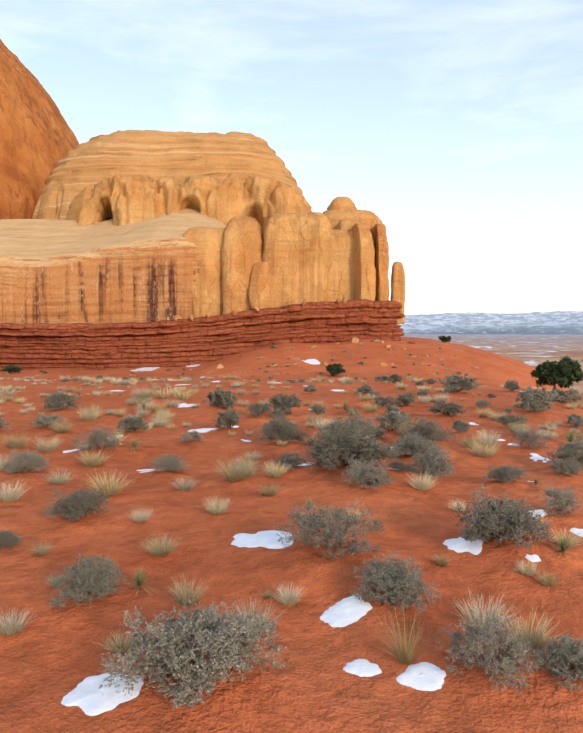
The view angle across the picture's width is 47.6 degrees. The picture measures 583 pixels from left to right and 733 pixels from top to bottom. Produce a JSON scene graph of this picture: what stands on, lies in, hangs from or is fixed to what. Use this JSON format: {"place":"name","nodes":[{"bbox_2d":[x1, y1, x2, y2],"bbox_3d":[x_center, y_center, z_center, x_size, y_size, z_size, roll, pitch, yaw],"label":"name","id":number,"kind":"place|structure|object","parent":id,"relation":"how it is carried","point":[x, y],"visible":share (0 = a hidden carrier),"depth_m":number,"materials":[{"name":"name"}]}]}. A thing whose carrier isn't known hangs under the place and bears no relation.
{"place":"outdoors","nodes":[
{"label":"outdoors","id":0,"kind":"place"},
{"bbox_2d":[66,173,311,228],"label":"cliff","id":1,"kind":"structure","parent":0,"point":[121,199],"depth_m":79.69,"materials":[{"name":"stone"}]},
{"bbox_2d":[226,131,268,146],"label":"rock ledge","id":2,"kind":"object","parent":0,"point":[260,140],"depth_m":95.22,"materials":[{"name":"stone"}]},
{"bbox_2d":[0,334,582,732],"bbox_3d":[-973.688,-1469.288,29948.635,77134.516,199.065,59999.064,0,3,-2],"label":"ground","id":3,"kind":"structure","parent":0,"point":[50,658],"depth_m":4.54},
{"bbox_2d":[0,364,22,373],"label":"juniper","id":4,"kind":"object","parent":3,"relation":"on","point":[11,368],"visible":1,"depth_m":57.61,"materials":[{"name":"green plant"}]},
{"bbox_2d":[0,529,23,549],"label":"blackbrush","id":5,"kind":"object","parent":3,"relation":"on","point":[8,538],"visible":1,"depth_m":4.67,"materials":[{"name":"grey plant"}]},
{"bbox_2d":[0,480,31,501],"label":"grass tuft","id":6,"kind":"object","parent":3,"relation":"on","point":[9,496],"visible":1,"depth_m":5.98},
{"bbox_2d":[2,431,32,447],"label":"grass tuft","id":7,"kind":"object","parent":3,"relation":"on","point":[12,443],"visible":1,"depth_m":8.95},
{"bbox_2d":[0,609,39,635],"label":"grass tuft","id":8,"kind":"object","parent":3,"relation":"on","point":[11,626],"visible":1,"depth_m":3.45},
{"bbox_2d":[0,448,50,472],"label":"blackbrush","id":9,"kind":"object","parent":3,"relation":"on","point":[30,461],"visible":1,"depth_m":7.10,"materials":[{"name":"grey plant"}]},
{"bbox_2d":[0,39,78,219],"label":"dome","id":10,"kind":"structure","parent":3,"relation":"on","point":[38,140],"depth_m":99.40,"materials":[{"name":"stone"}]},
{"bbox_2d":[31,541,52,555],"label":"grass tuft","id":11,"kind":"object","parent":3,"relation":"on","point":[42,552],"visible":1,"depth_m":4.59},
{"bbox_2d":[28,434,65,451],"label":"grass tuft","id":12,"kind":"object","parent":3,"relation":"on","point":[51,446],"visible":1,"depth_m":8.67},
{"bbox_2d":[29,413,67,426],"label":"blackbrush","id":13,"kind":"object","parent":3,"relation":"on","point":[42,420],"visible":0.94,"depth_m":10.78,"materials":[{"name":"grey plant"}]},
{"bbox_2d":[44,469,75,484],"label":"grass tuft","id":14,"kind":"object","parent":3,"relation":"on","point":[60,481],"visible":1,"depth_m":6.84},
{"bbox_2d":[42,389,81,409],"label":"blackbrush","id":15,"kind":"object","parent":3,"relation":"on","point":[55,400],"visible":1,"depth_m":13.34,"materials":[{"name":"grey plant"}]},
{"bbox_2d":[49,419,76,432],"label":"grass tuft","id":16,"kind":"object","parent":3,"relation":"on","point":[58,429],"visible":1,"depth_m":10.49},
{"bbox_2d":[43,486,113,520],"bbox_3d":[-1.725,1.084,5.347,0.537,0.250,0.506,1,3,22],"label":"blackbrush","id":17,"kind":"object","parent":3,"relation":"on","point":[85,502],"visible":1,"depth_m":5.28,"materials":[{"name":"grey plant"}]},
{"bbox_2d":[47,553,127,608],"bbox_3d":[-1.174,1.183,3.769,0.442,0.250,0.500,0,3,-1],"label":"blackbrush","id":18,"kind":"object","parent":3,"relation":"on","point":[93,581],"visible":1,"depth_m":3.71,"materials":[{"name":"grey plant"}]},
{"bbox_2d":[77,407,106,420],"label":"grass tuft","id":19,"kind":"object","parent":3,"relation":"on","point":[92,417],"visible":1,"depth_m":11.84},
{"bbox_2d":[74,448,110,466],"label":"grass tuft","id":20,"kind":"object","parent":3,"relation":"on","point":[89,462],"visible":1,"depth_m":7.81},
{"bbox_2d":[69,427,122,451],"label":"blackbrush","id":21,"kind":"object","parent":3,"relation":"on","point":[98,437],"visible":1,"depth_m":8.50,"materials":[{"name":"grey plant"}]},
{"bbox_2d":[61,672,143,715],"bbox_3d":[-0.816,1.413,2.872,0.385,0.068,0.299,2,3,30],"label":"snow patch","id":22,"kind":"object","parent":3,"relation":"on","point":[86,695],"visible":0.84,"depth_m":2.84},
{"bbox_2d":[78,468,134,495],"bbox_3d":[-1.721,1.086,6.221,0.546,0.220,0.562,2,4,31],"label":"grass tuft","id":23,"kind":"object","parent":3,"relation":"on","point":[107,488],"visible":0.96,"depth_m":6.19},
{"bbox_2d":[0,208,225,323],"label":"rock cliff","id":24,"kind":"structure","parent":3,"relation":"on","point":[56,271],"depth_m":67.24,"materials":[{"name":"stone"}]},
{"bbox_2d":[94,628,139,654],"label":"grass tuft","id":25,"kind":"object","parent":3,"relation":"on","point":[117,645],"visible":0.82,"depth_m":3.21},
{"bbox_2d":[116,416,148,433],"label":"blackbrush","id":26,"kind":"object","parent":3,"relation":"on","point":[132,424],"visible":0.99,"depth_m":10.20,"materials":[{"name":"grey plant"}]},
{"bbox_2d":[118,566,153,594],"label":"yucca","id":27,"kind":"object","parent":3,"relation":"on","point":[139,578],"visible":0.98,"depth_m":3.90,"materials":[{"name":"green plant"}]},
{"bbox_2d":[124,505,157,522],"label":"grass tuft","id":28,"kind":"object","parent":3,"relation":"on","point":[141,518],"visible":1,"depth_m":5.32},
{"bbox_2d":[136,532,188,556],"bbox_3d":[-0.910,1.218,4.527,0.385,0.136,0.382,2,4,33],"label":"grass tuft","id":29,"kind":"object","parent":3,"relation":"on","point":[161,551],"visible":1,"depth_m":4.53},
{"bbox_2d":[152,388,174,398],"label":"grass tuft","id":30,"kind":"object","parent":3,"relation":"on","point":[158,395],"visible":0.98,"depth_m":15.82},
{"bbox_2d":[32,130,305,219],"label":"rock dome","id":31,"kind":"structure","parent":3,"relation":"on","point":[153,154],"depth_m":88.15,"materials":[{"name":"stone"}]},
{"bbox_2d":[150,454,191,471],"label":"blackbrush","id":32,"kind":"object","parent":3,"relation":"on","point":[170,462],"visible":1,"depth_m":7.42,"materials":[{"name":"grey plant"}]},
{"bbox_2d":[171,388,196,399],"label":"grass tuft","id":33,"kind":"object","parent":3,"relation":"on","point":[183,396],"visible":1,"depth_m":15.88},
{"bbox_2d":[170,475,199,491],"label":"grass tuft","id":34,"kind":"object","parent":3,"relation":"on","point":[183,487],"visible":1,"depth_m":6.39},
{"bbox_2d":[162,573,210,605],"bbox_3d":[-0.593,1.262,3.720,0.330,0.151,0.326,-1,3,-11],"label":"grass tuft","id":35,"kind":"object","parent":3,"relation":"on","point":[188,594],"visible":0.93,"depth_m":3.73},
{"bbox_2d":[175,430,203,441],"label":"blackbrush","id":36,"kind":"object","parent":3,"relation":"on","point":[195,435],"visible":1,"depth_m":9.33,"materials":[{"name":"grey plant"}]},
{"bbox_2d":[99,599,291,707],"bbox_3d":[-0.429,1.202,2.927,0.817,0.328,0.769,2,3,27],"label":"blackbrush","id":37,"kind":"object","parent":3,"relation":"on","point":[218,638],"visible":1,"depth_m":2.84,"materials":[{"name":"grey plant"}]},
{"bbox_2d":[183,227,219,317],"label":"rock pillar","id":38,"kind":"structure","parent":3,"relation":"on","point":[205,292],"depth_m":67.54,"materials":[{"name":"stone"}]},
{"bbox_2d":[0,299,404,370],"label":"layered rock base","id":39,"kind":"object","parent":3,"relation":"on","point":[160,343],"visible":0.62,"depth_m":65.27,"materials":[{"name":"stone"}]},
{"bbox_2d":[249,262,273,308],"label":"leaning slab","id":40,"kind":"structure","parent":39,"relation":"on","point":[259,294],"depth_m":66.23,"materials":[{"name":"stone"}]},
{"bbox_2d":[390,261,405,323],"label":"end pillar","id":41,"kind":"structure","parent":39,"relation":"on","point":[398,287],"depth_m":67.27,"materials":[{"name":"stone"}]},
{"bbox_2d":[198,496,237,514],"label":"grass tuft","id":42,"kind":"object","parent":3,"relation":"on","point":[214,511],"visible":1,"depth_m":5.50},
{"bbox_2d":[201,388,237,407],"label":"blackbrush","id":43,"kind":"object","parent":3,"relation":"on","point":[228,398],"visible":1,"depth_m":13.25,"materials":[{"name":"grey plant"}]},
{"bbox_2d":[214,408,241,428],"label":"blackbrush","id":44,"kind":"object","parent":3,"relation":"on","point":[228,419],"visible":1,"depth_m":10.58,"materials":[{"name":"grey plant"}]},
{"bbox_2d":[210,454,256,480],"bbox_3d":[-0.596,1.027,6.708,0.608,0.237,0.602,2,4,34],"label":"grass tuft","id":45,"kind":"object","parent":3,"relation":"on","point":[229,472],"visible":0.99,"depth_m":6.67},
{"bbox_2d":[221,216,262,314],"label":"rock column","id":46,"kind":"structure","parent":3,"relation":"on","point":[242,249],"depth_m":67.07,"materials":[{"name":"stone"}]},
{"bbox_2d":[230,462,260,477],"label":"grass tuft","id":47,"kind":"object","parent":3,"relation":"on","point":[250,471],"visible":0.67,"depth_m":6.76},
{"bbox_2d":[233,454,260,467],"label":"grass tuft","id":48,"kind":"object","parent":3,"relation":"on","point":[242,461],"visible":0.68,"depth_m":7.77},
{"bbox_2d":[219,594,287,636],"bbox_3d":[-0.201,1.276,3.379,0.418,0.159,0.350,1,3,26],"label":"grass tuft","id":49,"kind":"object","parent":3,"relation":"on","point":[258,614],"visible":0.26,"depth_m":3.42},
{"bbox_2d":[244,402,272,415],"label":"blackbrush","id":50,"kind":"object","parent":3,"relation":"on","point":[258,409],"visible":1,"depth_m":12.54,"materials":[{"name":"grey plant"}]},
{"bbox_2d":[231,530,293,548],"bbox_3d":[-0.210,1.253,4.782,0.500,0.064,0.582,0,3,-2],"label":"snow patch","id":51,"kind":"object","parent":3,"relation":"on","point":[268,539],"visible":0.9,"depth_m":4.74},
{"bbox_2d":[256,481,281,496],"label":"grass tuft","id":52,"kind":"object","parent":3,"relation":"on","point":[270,493],"visible":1,"depth_m":6.12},
{"bbox_2d":[257,458,292,477],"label":"grass tuft","id":53,"kind":"object","parent":3,"relation":"on","point":[274,472],"visible":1,"depth_m":6.84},
{"bbox_2d":[251,414,310,442],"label":"blackbrush","id":54,"kind":"object","parent":3,"relation":"on","point":[280,428],"visible":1,"depth_m":9.06,"materials":[{"name":"grey plant"}]},
{"bbox_2d":[265,393,302,414],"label":"blackbrush","id":55,"kind":"object","parent":3,"relation":"on","point":[281,402],"visible":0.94,"depth_m":12.95,"materials":[{"name":"grey plant"}]},
{"bbox_2d":[267,583,305,605],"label":"grass tuft","id":56,"kind":"object","parent":3,"relation":"on","point":[286,599],"visible":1,"depth_m":3.73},
{"bbox_2d":[275,452,304,469],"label":"blackbrush","id":57,"kind":"object","parent":3,"relation":"on","point":[293,464],"visible":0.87,"depth_m":7.13,"materials":[{"name":"grey plant"}]},
{"bbox_2d":[210,228,374,308],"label":"rock cliff","id":58,"kind":"structure","parent":3,"relation":"on","point":[342,279],"depth_m":68.53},
{"bbox_2d":[322,208,382,230],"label":"rock formation","id":59,"kind":"object","parent":58,"relation":"on","point":[335,217],"visible":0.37,"depth_m":71.98,"materials":[{"name":"stone"}]},
{"bbox_2d":[327,197,356,209],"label":"rock dome","id":60,"kind":"structure","parent":59,"relation":"on","point":[340,202],"depth_m":72.93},
{"bbox_2d":[262,212,334,307],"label":"rock buttress","id":61,"kind":"structure","parent":3,"relation":"on","point":[297,252],"depth_m":66.57,"materials":[{"name":"stone"}]},
{"bbox_2d":[309,405,327,414],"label":"blackbrush","id":62,"kind":"object","parent":3,"relation":"on","point":[319,409],"visible":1,"depth_m":13.18,"materials":[{"name":"grey plant"}]},
{"bbox_2d":[273,498,387,558],"bbox_3d":[0.246,1.036,4.354,0.771,0.347,0.594,0,3,6],"label":"blackbrush","id":63,"kind":"object","parent":3,"relation":"on","point":[312,522],"visible":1,"depth_m":4.27,"materials":[{"name":"grey plant"}]},
{"bbox_2d":[325,363,345,375],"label":"juniper","id":64,"kind":"object","parent":3,"relation":"on","point":[335,369],"visible":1,"depth_m":48.07,"materials":[{"name":"green plant"}]},
{"bbox_2d":[337,219,353,230],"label":"rock knob","id":65,"kind":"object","parent":3,"relation":"on","point":[346,224],"depth_m":70.26,"materials":[{"name":"stone"}]},
{"bbox_2d":[314,411,377,442],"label":"blackbrush","id":66,"kind":"object","parent":3,"relation":"on","point":[360,425],"visible":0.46,"depth_m":8.53,"materials":[{"name":"grey plant"}]},
{"bbox_2d":[320,595,372,626],"bbox_3d":[0.301,1.345,3.628,0.312,0.080,0.251,-2,4,-31],"label":"snow patch","id":67,"kind":"object","parent":3,"relation":"on","point":[344,612],"visible":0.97,"depth_m":3.62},
{"bbox_2d":[291,423,403,469],"bbox_3d":[0.627,0.839,6.970,1.182,0.444,1.023,-3,4,-41],"label":"blackbrush","id":68,"kind":"object","parent":3,"relation":"on","point":[342,449],"visible":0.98,"depth_m":6.84,"materials":[{"name":"grey plant"}]},
{"bbox_2d":[343,659,381,676],"bbox_3d":[0.335,1.425,3.117,0.161,0.026,0.192,-2,4,-39],"label":"snow patch","id":69,"kind":"object","parent":3,"relation":"on","point":[362,667],"visible":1,"depth_m":3.11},
{"bbox_2d":[352,223,375,300],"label":"rock column","id":70,"kind":"structure","parent":3,"relation":"on","point":[365,277],"depth_m":66.85,"materials":[{"name":"stone"}]},
{"bbox_2d":[356,384,373,393],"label":"blackbrush","id":71,"kind":"object","parent":3,"relation":"on","point":[364,388],"visible":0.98,"depth_m":17.74,"materials":[{"name":"grey plant"}]},
{"bbox_2d":[341,458,395,488],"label":"blackbrush","id":72,"kind":"object","parent":3,"relation":"on","point":[360,473],"visible":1,"depth_m":6.22,"materials":[{"name":"grey plant"}]},
{"bbox_2d":[371,224,388,300],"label":"rock column","id":73,"kind":"structure","parent":3,"relation":"on","point":[379,235],"depth_m":67.56,"materials":[{"name":"stone"}]},
{"bbox_2d":[370,395,399,406],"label":"blackbrush","id":74,"kind":"object","parent":3,"relation":"on","point":[380,400],"visible":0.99,"depth_m":14.69,"materials":[{"name":"grey plant"}]},
{"bbox_2d":[371,410,410,430],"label":"blackbrush","id":75,"kind":"object","parent":3,"relation":"on","point":[387,420],"visible":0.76,"depth_m":10.33,"materials":[{"name":"grey plant"}]},
{"bbox_2d":[350,551,443,612],"bbox_3d":[0.576,1.186,3.718,0.512,0.224,0.544,0,3,2],"label":"blackbrush","id":76,"kind":"object","parent":3,"relation":"on","point":[394,576],"visible":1,"depth_m":3.67,"materials":[{"name":"grey plant"}]},
{"bbox_2d":[387,460,412,471],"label":"blackbrush","id":77,"kind":"object","parent":3,"relation":"on","point":[400,466],"visible":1,"depth_m":6.90,"materials":[{"name":"grey plant"}]},
{"bbox_2d":[368,606,439,665],"bbox_3d":[0.574,1.268,3.152,0.420,0.271,0.457,-3,4,-40],"label":"grass tuft","id":78,"kind":"object","parent":3,"relation":"on","point":[406,658],"visible":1,"depth_m":3.13,"materials":[{"name":"beige plant"}]},
{"bbox_2d":[394,392,417,405],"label":"blackbrush","id":79,"kind":"object","parent":3,"relation":"on","point":[408,398],"visible":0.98,"depth_m":14.70,"materials":[{"name":"grey plant"}]},
{"bbox_2d":[389,416,424,435],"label":"grass tuft","id":80,"kind":"object","parent":3,"relation":"on","point":[401,428],"visible":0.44,"depth_m":9.91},
{"bbox_2d":[380,431,450,456],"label":"blackbrush","id":81,"kind":"object","parent":3,"relation":"on","point":[414,445],"visible":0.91,"depth_m":7.95,"materials":[{"name":"grey plant"}]},
{"bbox_2d":[402,471,438,490],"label":"grass tuft","id":82,"kind":"object","parent":3,"relation":"on","point":[417,486],"visible":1,"depth_m":6.42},
{"bbox_2d":[396,662,445,690],"bbox_3d":[0.605,1.419,3.026,0.227,0.046,0.223,2,4,34],"label":"snow patch","id":83,"kind":"object","parent":3,"relation":"on","point":[425,676],"visible":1,"depth_m":3.00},
{"bbox_2d":[399,416,456,445],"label":"blackbrush","id":84,"kind":"object","parent":3,"relation":"on","point":[429,429],"visible":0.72,"depth_m":8.76,"materials":[{"name":"grey plant"}]},
{"bbox_2d":[406,447,454,478],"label":"blackbrush","id":85,"kind":"object","parent":3,"relation":"on","point":[430,461],"visible":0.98,"depth_m":6.87,"materials":[{"name":"grey plant"}]},
{"bbox_2d":[432,553,451,565],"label":"grass tuft","id":86,"kind":"object","parent":3,"relation":"on","point":[444,562],"visible":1,"depth_m":4.32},
{"bbox_2d":[425,400,466,415],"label":"blackbrush","id":87,"kind":"object","parent":3,"relation":"on","point":[451,408],"visible":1,"depth_m":12.64,"materials":[{"name":"grey plant"}]},
{"bbox_2d":[435,373,478,392],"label":"blackbrush","id":88,"kind":"object","parent":3,"relation":"on","point":[456,383],"visible":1,"depth_m":17.64,"materials":[{"name":"grey plant"}]},
{"bbox_2d":[452,418,470,433],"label":"blackbrush","id":89,"kind":"object","parent":3,"relation":"on","point":[461,426],"visible":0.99,"depth_m":10.30,"materials":[{"name":"grey plant"}]},
{"bbox_2d":[443,535,482,554],"bbox_3d":[1.209,1.248,4.649,0.275,0.073,0.443,0,3,-2],"label":"snow patch","id":90,"kind":"object","parent":3,"relation":"on","point":[459,545],"visible":0.79,"depth_m":4.58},
{"bbox_2d":[459,434,485,448],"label":"grass tuft","id":91,"kind":"object","parent":3,"relation":"on","point":[466,444],"visible":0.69,"depth_m":8.96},
{"bbox_2d":[467,438,505,457],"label":"grass tuft","id":92,"kind":"object","parent":3,"relation":"on","point":[478,452],"visible":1,"depth_m":8.37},
{"bbox_2d":[471,429,502,445],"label":"grass tuft","id":93,"kind":"object","parent":3,"relation":"on","point":[486,436],"visible":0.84,"depth_m":9.22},
{"bbox_2d":[432,609,542,695],"bbox_3d":[0.902,1.262,2.998,0.448,0.262,0.488,0,3,-2],"label":"blackbrush","id":94,"kind":"object","parent":3,"relation":"on","point":[485,634],"visible":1,"depth_m":2.97,"materials":[{"name":"grey plant"}]},
{"bbox_2d":[451,592,526,632],"bbox_3d":[1.019,1.288,3.461,0.380,0.174,0.454,0,3,0],"label":"grass tuft","id":95,"kind":"object","parent":3,"relation":"on","point":[468,615],"visible":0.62,"depth_m":3.50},
{"bbox_2d":[449,483,555,549],"bbox_3d":[1.466,1.030,4.608,0.724,0.367,0.770,1,3,14],"label":"blackbrush","id":96,"kind":"object","parent":3,"relation":"on","point":[507,518],"visible":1,"depth_m":4.49,"materials":[{"name":"grey plant"}]},
{"bbox_2d":[481,464,530,482],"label":"blackbrush","id":97,"kind":"object","parent":3,"relation":"on","point":[507,474],"visible":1,"depth_m":6.66,"materials":[{"name":"grey plant"}]},
{"bbox_2d":[493,414,528,427],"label":"blackbrush","id":98,"kind":"object","parent":3,"relation":"on","point":[506,419],"visible":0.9,"depth_m":11.39,"materials":[{"name":"grey plant"}]},
{"bbox_2d":[504,379,520,390],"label":"blackbrush","id":99,"kind":"object","parent":3,"relation":"on","point":[512,385],"visible":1,"depth_m":22.41,"materials":[{"name":"grey plant"}]},
{"bbox_2d":[511,560,540,575],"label":"grass tuft","id":100,"kind":"object","parent":3,"relation":"on","point":[527,573],"visible":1,"depth_m":4.16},
{"bbox_2d":[508,428,549,448],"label":"blackbrush","id":101,"kind":"object","parent":3,"relation":"on","point":[529,440],"visible":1,"depth_m":8.93,"materials":[{"name":"grey plant"}]},
{"bbox_2d":[500,610,568,650],"bbox_3d":[1.181,1.304,3.254,0.378,0.177,0.382,3,4,40],"label":"grass tuft","id":102,"kind":"object","parent":3,"relation":"on","point":[536,641],"visible":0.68,"depth_m":3.27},
{"bbox_2d":[515,386,560,410],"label":"blackbrush","id":103,"kind":"object","parent":3,"relation":"on","point":[529,398],"visible":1,"depth_m":13.97,"materials":[{"name":"grey plant"}]},
{"bbox_2d":[536,570,561,586],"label":"grass tuft","id":104,"kind":"object","parent":3,"relation":"on","point":[548,582],"visible":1,"depth_m":4.04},
{"bbox_2d":[530,355,582,391],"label":"juniper","id":105,"kind":"object","parent":3,"relation":"on","point":[566,371],"visible":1,"depth_m":28.78,"materials":[{"name":"green plant"}]},
{"bbox_2d":[531,632,582,690],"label":"blackbrush","id":106,"kind":"object","parent":3,"relation":"on","point":[572,655],"visible":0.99,"depth_m":2.99,"materials":[{"name":"grey plant"}]},
{"bbox_2d":[533,481,582,516],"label":"blackbrush","id":107,"kind":"object","parent":3,"relation":"on","point":[563,502],"visible":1,"depth_m":5.42,"materials":[{"name":"grey plant"}]},
{"bbox_2d":[543,437,582,468],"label":"blackbrush","id":108,"kind":"object","parent":3,"relation":"on","point":[574,450],"visible":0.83,"depth_m":7.69,"materials":[{"name":"grey plant"}]},
{"bbox_2d":[548,387,582,403],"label":"blackbrush","id":109,"kind":"object","parent":3,"relation":"on","point":[563,394],"visible":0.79,"depth_m":16.20,"materials":[{"name":"grey plant"}]},
{"bbox_2d":[548,527,582,546],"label":"grass tuft","id":110,"kind":"object","parent":3,"relation":"on","point":[573,541],"visible":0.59,"depth_m":4.68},
{"bbox_2d":[550,457,582,474],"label":"blackbrush","id":111,"kind":"object","parent":3,"relation":"on","point":[567,467],"visible":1,"depth_m":7.28,"materials":[{"name":"grey plant"}]},
{"bbox_2d":[551,536,582,562],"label":"yucca","id":112,"kind":"object","parent":3,"relation":"on","point":[563,547],"visible":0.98,"depth_m":4.48,"materials":[{"name":"green plant"}]},
{"bbox_2d":[563,413,582,427],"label":"blackbrush","id":113,"kind":"object","parent":3,"relation":"on","point":[574,420],"visible":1,"depth_m":12.23,"materials":[{"name":"grey plant"}]},
{"bbox_2d":[0,0,582,314],"label":"sky","id":114,"kind":"structure","parent":0,"point":[458,124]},
{"bbox_2d":[397,311,582,334],"bbox_3d":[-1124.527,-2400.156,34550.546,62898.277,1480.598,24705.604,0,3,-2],"label":"mountains","id":115,"kind":"structure","parent":0,"point":[554,322],"depth_m":30706.29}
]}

